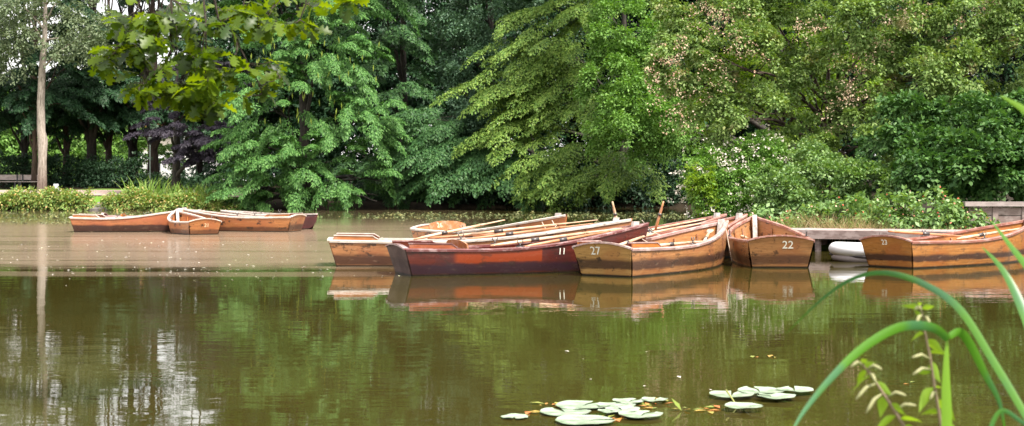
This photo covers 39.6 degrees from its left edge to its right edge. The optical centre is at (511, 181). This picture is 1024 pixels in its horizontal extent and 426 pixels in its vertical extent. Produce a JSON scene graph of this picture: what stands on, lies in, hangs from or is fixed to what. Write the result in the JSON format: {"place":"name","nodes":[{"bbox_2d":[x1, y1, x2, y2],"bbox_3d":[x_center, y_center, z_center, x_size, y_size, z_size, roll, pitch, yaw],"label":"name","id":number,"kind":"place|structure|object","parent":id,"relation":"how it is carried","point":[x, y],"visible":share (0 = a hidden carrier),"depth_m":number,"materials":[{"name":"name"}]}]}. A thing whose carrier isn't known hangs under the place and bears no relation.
{"place":"outdoors","nodes":[
{"label":"outdoors","id":0,"kind":"place"},
{"bbox_2d":[87,0,368,126],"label":"oak branch","id":1,"kind":"object","parent":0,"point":[201,87],"visible":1,"depth_m":8.97,"materials":[{"name":"green plant"}]},
{"bbox_2d":[2,0,974,176],"label":"sky","id":2,"kind":"structure","parent":0,"point":[115,5],"materials":[{"name":"white"}]},
{"bbox_2d":[0,180,1020,248],"bbox_3d":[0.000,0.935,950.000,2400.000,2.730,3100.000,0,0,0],"label":"ground","id":3,"kind":"structure","parent":0,"point":[366,203],"depth_m":81.83,"materials":[{"name":"plant"}]},
{"bbox_2d":[0,190,26,210],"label":"bank plant","id":4,"kind":"object","parent":3,"relation":"on","point":[5,202],"visible":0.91,"depth_m":73.56,"materials":[{"name":"green plant"}]},
{"bbox_2d":[0,149,31,186],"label":"dark shrub","id":5,"kind":"object","parent":3,"relation":"on","point":[5,168],"visible":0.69,"depth_m":89.98,"materials":[{"name":"green plant"}]},
{"bbox_2d":[0,150,37,186],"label":"dark shrub","id":6,"kind":"object","parent":3,"relation":"on","point":[25,172],"visible":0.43,"depth_m":90.37,"materials":[{"name":"green plant"}]},
{"bbox_2d":[0,184,38,210],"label":"bank plant","id":7,"kind":"object","parent":3,"relation":"on","point":[17,188],"visible":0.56,"depth_m":73.99,"materials":[{"name":"green plant"}]},
{"bbox_2d":[0,92,59,175],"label":"sunlit tree","id":8,"kind":"object","parent":3,"relation":"on","point":[11,145],"visible":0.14,"depth_m":117.78,"materials":[{"name":"green plant"}]},
{"bbox_2d":[11,185,52,210],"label":"bank plant","id":9,"kind":"object","parent":3,"relation":"on","point":[39,206],"visible":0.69,"depth_m":73.58,"materials":[{"name":"green plant"}]},
{"bbox_2d":[24,186,65,210],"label":"bank plant","id":10,"kind":"object","parent":3,"relation":"on","point":[45,190],"visible":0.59,"depth_m":73.96,"materials":[{"name":"green plant"}]},
{"bbox_2d":[0,0,101,185],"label":"dark tree","id":11,"kind":"object","parent":3,"relation":"on","point":[7,118],"visible":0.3,"depth_m":91.49,"materials":[{"name":"green plant"}]},
{"bbox_2d":[25,149,76,186],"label":"dark shrub","id":12,"kind":"object","parent":3,"relation":"on","point":[49,179],"visible":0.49,"depth_m":90.33,"materials":[{"name":"green plant"}]},
{"bbox_2d":[0,0,113,188],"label":"dark tree","id":13,"kind":"object","parent":3,"relation":"on","point":[20,98],"visible":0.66,"depth_m":86.59,"materials":[{"name":"green plant"}]},
{"bbox_2d":[41,185,80,210],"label":"bank plant","id":14,"kind":"object","parent":3,"relation":"on","point":[57,205],"visible":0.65,"depth_m":73.97,"materials":[{"name":"green plant"}]},
{"bbox_2d":[0,0,135,178],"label":"dark tree","id":15,"kind":"object","parent":3,"relation":"on","point":[74,123],"visible":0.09,"depth_m":93.12,"materials":[{"name":"green plant"}]},
{"bbox_2d":[0,0,136,190],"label":"poplar tree","id":16,"kind":"object","parent":3,"relation":"on","point":[9,30],"visible":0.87,"depth_m":84.76,"materials":[{"name":"green plant"}]},
{"bbox_2d":[47,146,92,186],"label":"dark shrub","id":17,"kind":"object","parent":3,"relation":"on","point":[59,181],"visible":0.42,"depth_m":90.31,"materials":[{"name":"green plant"}]},
{"bbox_2d":[47,77,104,179],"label":"sunlit tree","id":18,"kind":"object","parent":3,"relation":"on","point":[75,146],"visible":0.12,"depth_m":120.33,"materials":[{"name":"green plant"}]},
{"bbox_2d":[54,186,99,210],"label":"bank plant","id":19,"kind":"object","parent":3,"relation":"on","point":[84,202],"visible":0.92,"depth_m":73.69,"materials":[{"name":"green plant"}]},
{"bbox_2d":[13,0,154,185],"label":"dark tree","id":20,"kind":"object","parent":3,"relation":"on","point":[107,96],"visible":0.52,"depth_m":90.09,"materials":[{"name":"green plant"}]},
{"bbox_2d":[60,152,114,187],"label":"dark shrub","id":21,"kind":"object","parent":3,"relation":"on","point":[95,182],"visible":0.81,"depth_m":89.68,"materials":[{"name":"green plant"}]},
{"bbox_2d":[76,152,130,187],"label":"dark shrub","id":22,"kind":"object","parent":3,"relation":"on","point":[85,171],"visible":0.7,"depth_m":89.64,"materials":[{"name":"green plant"}]},
{"bbox_2d":[46,0,166,171],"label":"dark tree","id":23,"kind":"object","parent":3,"relation":"on","point":[107,143],"visible":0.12,"depth_m":96.07,"materials":[{"name":"green plant"}]},
{"bbox_2d":[98,188,136,210],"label":"bank plant","id":24,"kind":"object","parent":3,"relation":"on","point":[110,203],"visible":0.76,"depth_m":73.82,"materials":[{"name":"green plant"}]},
{"bbox_2d":[56,0,183,174],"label":"dark tree","id":25,"kind":"object","parent":3,"relation":"on","point":[131,145],"visible":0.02,"depth_m":98.74,"materials":[{"name":"green plant"}]},
{"bbox_2d":[96,151,158,187],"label":"dark shrub","id":26,"kind":"object","parent":3,"relation":"on","point":[130,168],"visible":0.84,"depth_m":89.26,"materials":[{"name":"green plant"}]},
{"bbox_2d":[81,123,185,179],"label":"sunlit tree","id":27,"kind":"object","parent":3,"relation":"on","point":[116,141],"visible":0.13,"depth_m":116.47,"materials":[{"name":"green plant"}]},
{"bbox_2d":[116,185,157,209],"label":"bank plant","id":28,"kind":"object","parent":3,"relation":"on","point":[139,193],"visible":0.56,"depth_m":74.32,"materials":[{"name":"green plant"}]},
{"bbox_2d":[120,170,171,187],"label":"dark shrub","id":29,"kind":"object","parent":3,"relation":"on","point":[142,177],"visible":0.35,"depth_m":89.67,"materials":[{"name":"green plant"}]},
{"bbox_2d":[63,0,231,176],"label":"dark tree","id":30,"kind":"object","parent":3,"relation":"on","point":[154,145],"visible":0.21,"depth_m":91.87,"materials":[{"name":"green plant"}]},
{"bbox_2d":[117,176,180,201],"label":"grass tuft","id":31,"kind":"object","parent":3,"relation":"on","point":[150,188],"visible":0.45,"depth_m":75.51,"materials":[{"name":"plant"}]},
{"bbox_2d":[132,192,171,210],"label":"bank plant","id":32,"kind":"object","parent":3,"relation":"on","point":[145,204],"visible":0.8,"depth_m":73.63,"materials":[{"name":"green plant"}]},
{"bbox_2d":[150,189,190,210],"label":"bank plant","id":33,"kind":"object","parent":3,"relation":"on","point":[172,200],"visible":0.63,"depth_m":73.82,"materials":[{"name":"green plant"}]},
{"bbox_2d":[140,128,229,179],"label":"house","id":34,"kind":"structure","parent":3,"relation":"on","point":[161,168],"depth_m":128.00,"materials":[{"name":"paint"}]},
{"bbox_2d":[169,190,205,209],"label":"bank plant","id":35,"kind":"object","parent":3,"relation":"on","point":[186,204],"visible":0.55,"depth_m":73.82,"materials":[{"name":"green plant"}]},
{"bbox_2d":[121,47,256,191],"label":"copper beech","id":36,"kind":"object","parent":3,"relation":"on","point":[197,139],"visible":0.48,"depth_m":80.87,"materials":[{"name":"purple plant"}]},
{"bbox_2d":[132,0,266,176],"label":"dark tree","id":37,"kind":"object","parent":3,"relation":"on","point":[199,168],"visible":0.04,"depth_m":98.58,"materials":[{"name":"green plant"}]},
{"bbox_2d":[189,192,225,210],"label":"bank plant","id":38,"kind":"object","parent":3,"relation":"on","point":[201,205],"visible":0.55,"depth_m":73.87,"materials":[{"name":"green plant"}]},
{"bbox_2d":[182,0,326,183],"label":"tree","id":39,"kind":"object","parent":3,"relation":"on","point":[212,170],"visible":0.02,"depth_m":106.25,"materials":[{"name":"green plant"}]},
{"bbox_2d":[197,0,361,185],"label":"tree","id":40,"kind":"object","parent":3,"relation":"on","point":[292,113],"visible":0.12,"depth_m":97.40,"materials":[{"name":"green plant"}]},
{"bbox_2d":[199,0,419,210],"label":"locust tree","id":41,"kind":"object","parent":3,"relation":"on","point":[295,192],"visible":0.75,"depth_m":74.63,"materials":[{"name":"green plant"}]},
{"bbox_2d":[345,159,407,200],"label":"dark shrub","id":42,"kind":"object","parent":3,"relation":"on","point":[360,184],"visible":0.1,"depth_m":83.53,"materials":[{"name":"green plant"}]},
{"bbox_2d":[295,0,464,186],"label":"tree","id":43,"kind":"object","parent":3,"relation":"on","point":[377,21],"visible":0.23,"depth_m":95.55,"materials":[{"name":"green plant"}]},
{"bbox_2d":[321,0,449,208],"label":"shadowy tree","id":44,"kind":"object","parent":3,"relation":"on","point":[390,38],"visible":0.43,"depth_m":81.95,"materials":[{"name":"green plant"}]},
{"bbox_2d":[351,106,568,210],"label":"overhanging beech","id":45,"kind":"object","parent":3,"relation":"on","point":[445,174],"visible":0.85,"depth_m":75.44,"materials":[{"name":"green plant"}]},
{"bbox_2d":[432,177,500,205],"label":"dark shrub","id":46,"kind":"object","parent":3,"relation":"on","point":[470,197],"visible":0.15,"depth_m":82.73,"materials":[{"name":"green plant"}]},
{"bbox_2d":[406,0,543,162],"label":"tree","id":47,"kind":"object","parent":3,"relation":"on","point":[475,68],"visible":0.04,"depth_m":96.94,"materials":[{"name":"green plant"}]},
{"bbox_2d":[418,0,543,156],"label":"grey leaved tree","id":48,"kind":"object","parent":3,"relation":"on","point":[451,25],"visible":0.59,"depth_m":81.17,"materials":[{"name":"green plant"}]},
{"bbox_2d":[429,0,670,210],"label":"hornbeam tree","id":49,"kind":"object","parent":3,"relation":"on","point":[523,89],"visible":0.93,"depth_m":74.70,"materials":[{"name":"green plant"}]},
{"bbox_2d":[480,0,642,187],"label":"tree","id":50,"kind":"object","parent":3,"relation":"on","point":[565,138],"visible":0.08,"depth_m":93.63,"materials":[{"name":"green plant"}]},
{"bbox_2d":[535,171,603,207],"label":"dark shrub","id":51,"kind":"object","parent":3,"relation":"on","point":[565,204],"visible":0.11,"depth_m":81.86,"materials":[{"name":"green plant"}]},
{"bbox_2d":[558,161,635,207],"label":"dark shrub","id":52,"kind":"object","parent":3,"relation":"on","point":[607,204],"visible":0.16,"depth_m":81.94,"materials":[{"name":"green plant"}]},
{"bbox_2d":[596,165,667,207],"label":"dark shrub","id":53,"kind":"object","parent":3,"relation":"on","point":[640,196],"visible":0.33,"depth_m":81.62,"materials":[{"name":"green plant"}]},
{"bbox_2d":[626,168,688,207],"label":"dark shrub","id":54,"kind":"object","parent":3,"relation":"on","point":[675,198],"visible":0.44,"depth_m":81.99,"materials":[{"name":"green plant"}]},
{"bbox_2d":[580,0,743,174],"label":"tree","id":55,"kind":"object","parent":3,"relation":"on","point":[633,21],"depth_m":93.17,"materials":[{"name":"green plant"}]},
{"bbox_2d":[586,0,750,190],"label":"tree","id":56,"kind":"object","parent":3,"relation":"on","point":[633,140],"visible":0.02,"depth_m":91.41,"materials":[{"name":"green plant"}]},
{"bbox_2d":[650,157,691,201],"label":"dark shrub","id":57,"kind":"object","parent":3,"relation":"on","point":[669,170],"visible":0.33,"depth_m":82.49,"materials":[{"name":"green plant"}]},
{"bbox_2d":[567,0,782,177],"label":"green oak","id":58,"kind":"object","parent":3,"relation":"on","point":[625,54],"visible":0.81,"depth_m":69.23,"materials":[{"name":"green plant"}]},
{"bbox_2d":[681,162,722,219],"bbox_3d":[5.458,0.407,40.808,1.224,2.051,1.400,0,0,0],"label":"lime shrub","id":59,"kind":"object","parent":3,"relation":"on","point":[699,179],"visible":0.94,"depth_m":40.56,"materials":[{"name":"green plant"}]},
{"bbox_2d":[667,124,793,220],"bbox_3d":[6.508,-0.001,41.554,3.979,3.393,3.216,0,0,0],"label":"flowering shrub","id":60,"kind":"object","parent":3,"relation":"on","point":[731,171],"visible":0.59,"depth_m":41.06,"materials":[{"name":"green plant"}]},
{"bbox_2d":[673,0,845,186],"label":"tree","id":61,"kind":"object","parent":3,"relation":"on","point":[750,129],"visible":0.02,"depth_m":90.64,"materials":[{"name":"green plant"}]},
{"bbox_2d":[749,203,803,225],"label":"rose bush","id":62,"kind":"object","parent":3,"relation":"on","point":[765,212],"visible":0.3,"depth_m":33.70,"materials":[{"name":"green plant"}]},
{"bbox_2d":[680,3,890,155],"bbox_3d":[9.166,-2.609,49.760,9.492,7.594,5.165,0,0,-34],"label":"sunlit shrub","id":63,"kind":"object","parent":3,"relation":"on","point":[753,61],"visible":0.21,"depth_m":49.82,"materials":[{"name":"green plant"}]},
{"bbox_2d":[793,184,846,227],"bbox_3d":[7.067,0.818,33.012,1.205,1.530,1.613,0,0,39],"label":"rose bush","id":64,"kind":"object","parent":3,"relation":"on","point":[830,208],"visible":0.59,"depth_m":32.94,"materials":[{"name":"green plant"}]},
{"bbox_2d":[642,0,1023,211],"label":"hawthorn tree","id":65,"kind":"object","parent":3,"relation":"on","point":[882,46],"visible":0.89,"depth_m":42.01,"materials":[{"name":"green plant"}]},
{"bbox_2d":[741,136,924,219],"bbox_3d":[8.818,0.090,38.311,3.580,2.731,5.460,0,0,-36],"label":"elder shrub","id":66,"kind":"object","parent":3,"relation":"on","point":[828,168],"visible":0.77,"depth_m":38.15,"materials":[{"name":"green plant"}]},
{"bbox_2d":[808,190,876,226],"bbox_3d":[7.632,0.965,32.920,1.792,1.588,1.226,0,0,28],"label":"rose bush","id":67,"kind":"object","parent":3,"relation":"on","point":[852,210],"visible":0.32,"depth_m":32.62,"materials":[{"name":"green plant"}]},
{"bbox_2d":[757,0,945,191],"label":"tree","id":68,"kind":"object","parent":3,"relation":"on","point":[851,154],"visible":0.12,"depth_m":86.57,"materials":[{"name":"green plant"}]},
{"bbox_2d":[769,208,969,244],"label":"dry grass","id":69,"kind":"structure","parent":3,"relation":"on","point":[815,225],"depth_m":32.17,"materials":[{"name":"plant"}]},
{"bbox_2d":[843,192,902,228],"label":"rose bush","id":70,"kind":"object","parent":3,"relation":"on","point":[856,202],"visible":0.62,"depth_m":32.50,"materials":[{"name":"green plant"}]},
{"bbox_2d":[793,228,965,250],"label":"jetty","id":71,"kind":"object","parent":3,"relation":"on","point":[820,236],"visible":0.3,"depth_m":30.46,"materials":[{"name":"grey wood"}]},
{"bbox_2d":[851,359,920,425],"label":"nettle plant","id":72,"kind":"object","parent":3,"relation":"on","point":[883,401],"visible":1,"depth_m":4.20,"materials":[{"name":"green plant"}]},
{"bbox_2d":[865,188,932,228],"bbox_3d":[8.842,0.942,32.406,1.777,1.579,1.683,0,0,0],"label":"rose bush","id":73,"kind":"object","parent":3,"relation":"on","point":[896,198],"visible":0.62,"depth_m":32.12,"materials":[{"name":"green plant"}]},
{"bbox_2d":[788,95,1023,425],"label":"reed plant","id":74,"kind":"object","parent":3,"relation":"on","point":[939,331],"visible":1,"depth_m":4.31,"materials":[{"name":"green plant"}]},
{"bbox_2d":[894,184,958,228],"bbox_3d":[9.375,0.850,32.250,1.619,1.611,1.641,0,0,0],"label":"rose bush","id":75,"kind":"object","parent":3,"relation":"on","point":[915,204],"visible":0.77,"depth_m":32.01,"materials":[{"name":"green plant"}]},
{"bbox_2d":[902,302,954,425],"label":"nettle plant","id":76,"kind":"object","parent":3,"relation":"on","point":[927,395],"visible":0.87,"depth_m":4.40,"materials":[{"name":"green plant"}]},
{"bbox_2d":[850,86,1023,215],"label":"maple shrub","id":77,"kind":"object","parent":3,"relation":"on","point":[969,153],"visible":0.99,"depth_m":36.38,"materials":[{"name":"green plant"}]},
{"bbox_2d":[863,0,1019,187],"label":"tree","id":78,"kind":"object","parent":3,"relation":"on","point":[972,76],"visible":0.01,"depth_m":88.83,"materials":[{"name":"green plant"}]},
{"bbox_2d":[924,196,988,229],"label":"rose bush","id":79,"kind":"object","parent":3,"relation":"on","point":[949,217],"visible":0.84,"depth_m":31.57,"materials":[{"name":"green plant"}]},
{"bbox_2d":[941,210,999,229],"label":"rose bush","id":80,"kind":"object","parent":3,"relation":"on","point":[963,225],"visible":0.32,"depth_m":31.47,"materials":[{"name":"green plant"}]},
{"bbox_2d":[928,0,1023,183],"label":"tree","id":81,"kind":"object","parent":3,"relation":"on","point":[1001,78],"visible":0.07,"depth_m":84.56,"materials":[{"name":"green plant"}]},
{"bbox_2d":[962,202,1023,228],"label":"timber wall","id":82,"kind":"structure","parent":3,"relation":"on","point":[994,210],"depth_m":31.71,"materials":[{"name":"grey wood"}]},
{"bbox_2d":[0,207,1023,425],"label":"water","id":83,"kind":"structure","parent":0,"point":[152,333],"depth_m":13.86,"materials":[{"name":"liquid"}]},
{"bbox_2d":[69,209,183,231],"bbox_3d":[-11.517,1.238,42.704,3.318,0.845,1.092,0,0,-4],"label":"rowing boat","id":84,"kind":"object","parent":83,"relation":"on","point":[156,222],"visible":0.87,"depth_m":42.22,"materials":[{"name":"wood"}]},
{"bbox_2d":[167,209,221,234],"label":"rowing boat","id":85,"kind":"object","parent":83,"relation":"on","point":[185,223],"visible":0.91,"depth_m":40.32,"materials":[{"name":"beige paint"}]},
{"bbox_2d":[177,207,306,231],"bbox_3d":[-8.348,1.228,43.300,4.141,0.865,1.212,0,0,17],"label":"rowing boat","id":86,"kind":"object","parent":83,"relation":"on","point":[284,222],"visible":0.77,"depth_m":42.62,"materials":[{"name":"wood"}]},
{"bbox_2d":[220,210,317,228],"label":"rowing boat","id":87,"kind":"object","parent":83,"relation":"on","point":[310,220],"visible":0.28,"depth_m":45.07,"materials":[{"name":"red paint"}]},
{"bbox_2d":[2,210,685,223],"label":"leaf litter","id":88,"kind":"object","parent":83,"relation":"on","point":[417,215],"visible":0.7,"depth_m":60.90,"materials":[{"name":"plant"}]},
{"bbox_2d":[327,217,632,265],"bbox_3d":[-0.548,1.157,25.780,5.519,1.005,1.332,0,0,-4],"label":"rowing boat","id":89,"kind":"object","parent":83,"relation":"on","point":[359,249],"visible":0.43,"depth_m":25.11,"materials":[{"name":"wood"}]},
{"bbox_2d":[414,220,503,239],"bbox_3d":[-0.943,0.865,25.652,1.756,0.070,0.136,-12,4,-20],"label":"oar","id":90,"kind":"object","parent":89,"relation":"on","point":[447,232],"visible":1,"depth_m":25.58,"materials":[{"name":"brown wood"}]},
{"bbox_2d":[450,220,595,236],"bbox_3d":[0.217,0.850,25.909,2.717,0.068,0.136,-6,0,-3],"label":"oar","id":91,"kind":"object","parent":89,"relation":"in","point":[503,230],"visible":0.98,"depth_m":25.88,"materials":[{"name":"brown wood"}]},
{"bbox_2d":[467,223,593,238],"bbox_3d":[0.337,0.895,25.616,2.342,0.068,0.136,-7,1,-13],"label":"oar","id":92,"kind":"object","parent":89,"relation":"on","point":[515,233],"visible":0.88,"depth_m":25.56,"materials":[{"name":"beige wood"}]},
{"bbox_2d":[410,213,567,237],"bbox_3d":[-0.386,1.147,30.274,1.332,1.025,4.640,0,0,-40],"label":"rowing boat","id":93,"kind":"object","parent":83,"relation":"on","point":[427,229],"visible":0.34,"depth_m":29.98,"materials":[{"name":"beige paint"}]},
{"bbox_2d":[385,221,649,275],"bbox_3d":[0.225,1.173,23.685,4.564,0.975,1.292,0,0,-21],"label":"rowing boat","id":94,"kind":"object","parent":83,"relation":"on","point":[452,257],"visible":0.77,"depth_m":22.96,"materials":[{"name":"paint"}]},
{"bbox_2d":[490,228,620,246],"bbox_3d":[0.759,0.930,23.975,2.415,0.070,0.136,-7,3,-22],"label":"oar","id":95,"kind":"object","parent":94,"relation":"in","point":[536,239],"visible":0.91,"depth_m":23.88,"materials":[{"name":"brown wood"}]},
{"bbox_2d":[525,227,626,245],"bbox_3d":[1.187,0.915,23.831,2.348,0.068,0.136,-9,4,-29],"label":"oar","id":96,"kind":"object","parent":94,"relation":"on","point":[565,239],"visible":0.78,"depth_m":23.67,"materials":[{"name":"beige wood"}]},
{"bbox_2d":[540,407,590,415],"bbox_3d":[0.347,1.488,9.212,0.334,0.013,0.335,0,0,0],"label":"lily pad","id":97,"kind":"object","parent":83,"relation":"on","point":[553,411],"visible":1,"depth_m":9.21,"materials":[{"name":"green plant"}]},
{"bbox_2d":[556,400,608,408],"bbox_3d":[0.469,1.487,9.479,0.364,0.014,0.360,0,0,0],"label":"lily pad","id":98,"kind":"object","parent":83,"relation":"on","point":[575,404],"visible":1,"depth_m":9.48,"materials":[{"name":"green plant"}]},
{"bbox_2d":[555,414,615,424],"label":"lily pad","id":99,"kind":"object","parent":83,"relation":"on","point":[571,419],"visible":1,"depth_m":8.89,"materials":[{"name":"green plant"}]},
{"bbox_2d":[618,410,662,417],"bbox_3d":[0.820,1.483,9.053,0.285,0.022,0.289,0,0,0],"label":"lily pad","id":100,"kind":"object","parent":83,"relation":"on","point":[636,414],"visible":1,"depth_m":9.06,"materials":[{"name":"green plant"}]},
{"bbox_2d":[572,219,728,276],"bbox_3d":[2.671,1.173,24.222,1.332,0.975,4.478,0,0,35],"label":"rowing boat","id":101,"kind":"object","parent":83,"relation":"on","point":[652,257],"visible":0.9,"depth_m":22.81,"materials":[{"name":"paint"}]},
{"bbox_2d":[649,213,726,230],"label":"rowing boat","id":102,"kind":"object","parent":83,"relation":"on","point":[716,216],"visible":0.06,"depth_m":29.76,"materials":[{"name":"wood"}]},
{"bbox_2d":[646,213,747,257],"bbox_3d":[3.286,1.147,27.757,3.740,1.025,1.292,0,0,-37],"label":"rowing boat","id":103,"kind":"object","parent":83,"relation":"on","point":[737,218],"visible":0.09,"depth_m":28.44,"materials":[{"name":"wood"}]},
{"bbox_2d":[525,355,914,420],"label":"old leaf litter","id":104,"kind":"object","parent":83,"relation":"on","point":[677,404],"visible":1,"depth_m":9.33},
{"bbox_2d":[738,386,783,393],"bbox_3d":[1.759,1.480,10.049,0.340,0.029,0.337,0,0,0],"label":"lily pad","id":105,"kind":"object","parent":83,"relation":"on","point":[745,389],"visible":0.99,"depth_m":10.08,"materials":[{"name":"green plant"}]},
{"bbox_2d":[727,215,814,267],"bbox_3d":[4.759,1.163,26.637,1.492,0.995,4.192,0,0,3],"label":"rowing boat","id":106,"kind":"object","parent":83,"relation":"on","point":[768,244],"visible":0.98,"depth_m":24.72,"materials":[{"name":"paint"}]},
{"bbox_2d":[829,242,866,261],"bbox_3d":[7.104,1.340,26.826,2.218,0.392,1.182,0,0,10],"label":"inflatable dinghy","id":107,"kind":"object","parent":83,"relation":"on","point":[847,251],"visible":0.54,"depth_m":26.54,"materials":[{"name":"plastic"}]},
{"bbox_2d":[859,220,1023,268],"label":"rowing boat","id":108,"kind":"object","parent":83,"relation":"on","point":[891,251],"visible":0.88,"depth_m":25.06,"materials":[{"name":"paint"}]},
{"bbox_2d":[888,230,983,237],"bbox_3d":[7.977,0.990,26.240,2.464,0.068,0.136,5,-2,-21],"label":"oar","id":109,"kind":"object","parent":108,"relation":"on","point":[922,233],"visible":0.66,"depth_m":26.06,"materials":[{"name":"beige wood"}]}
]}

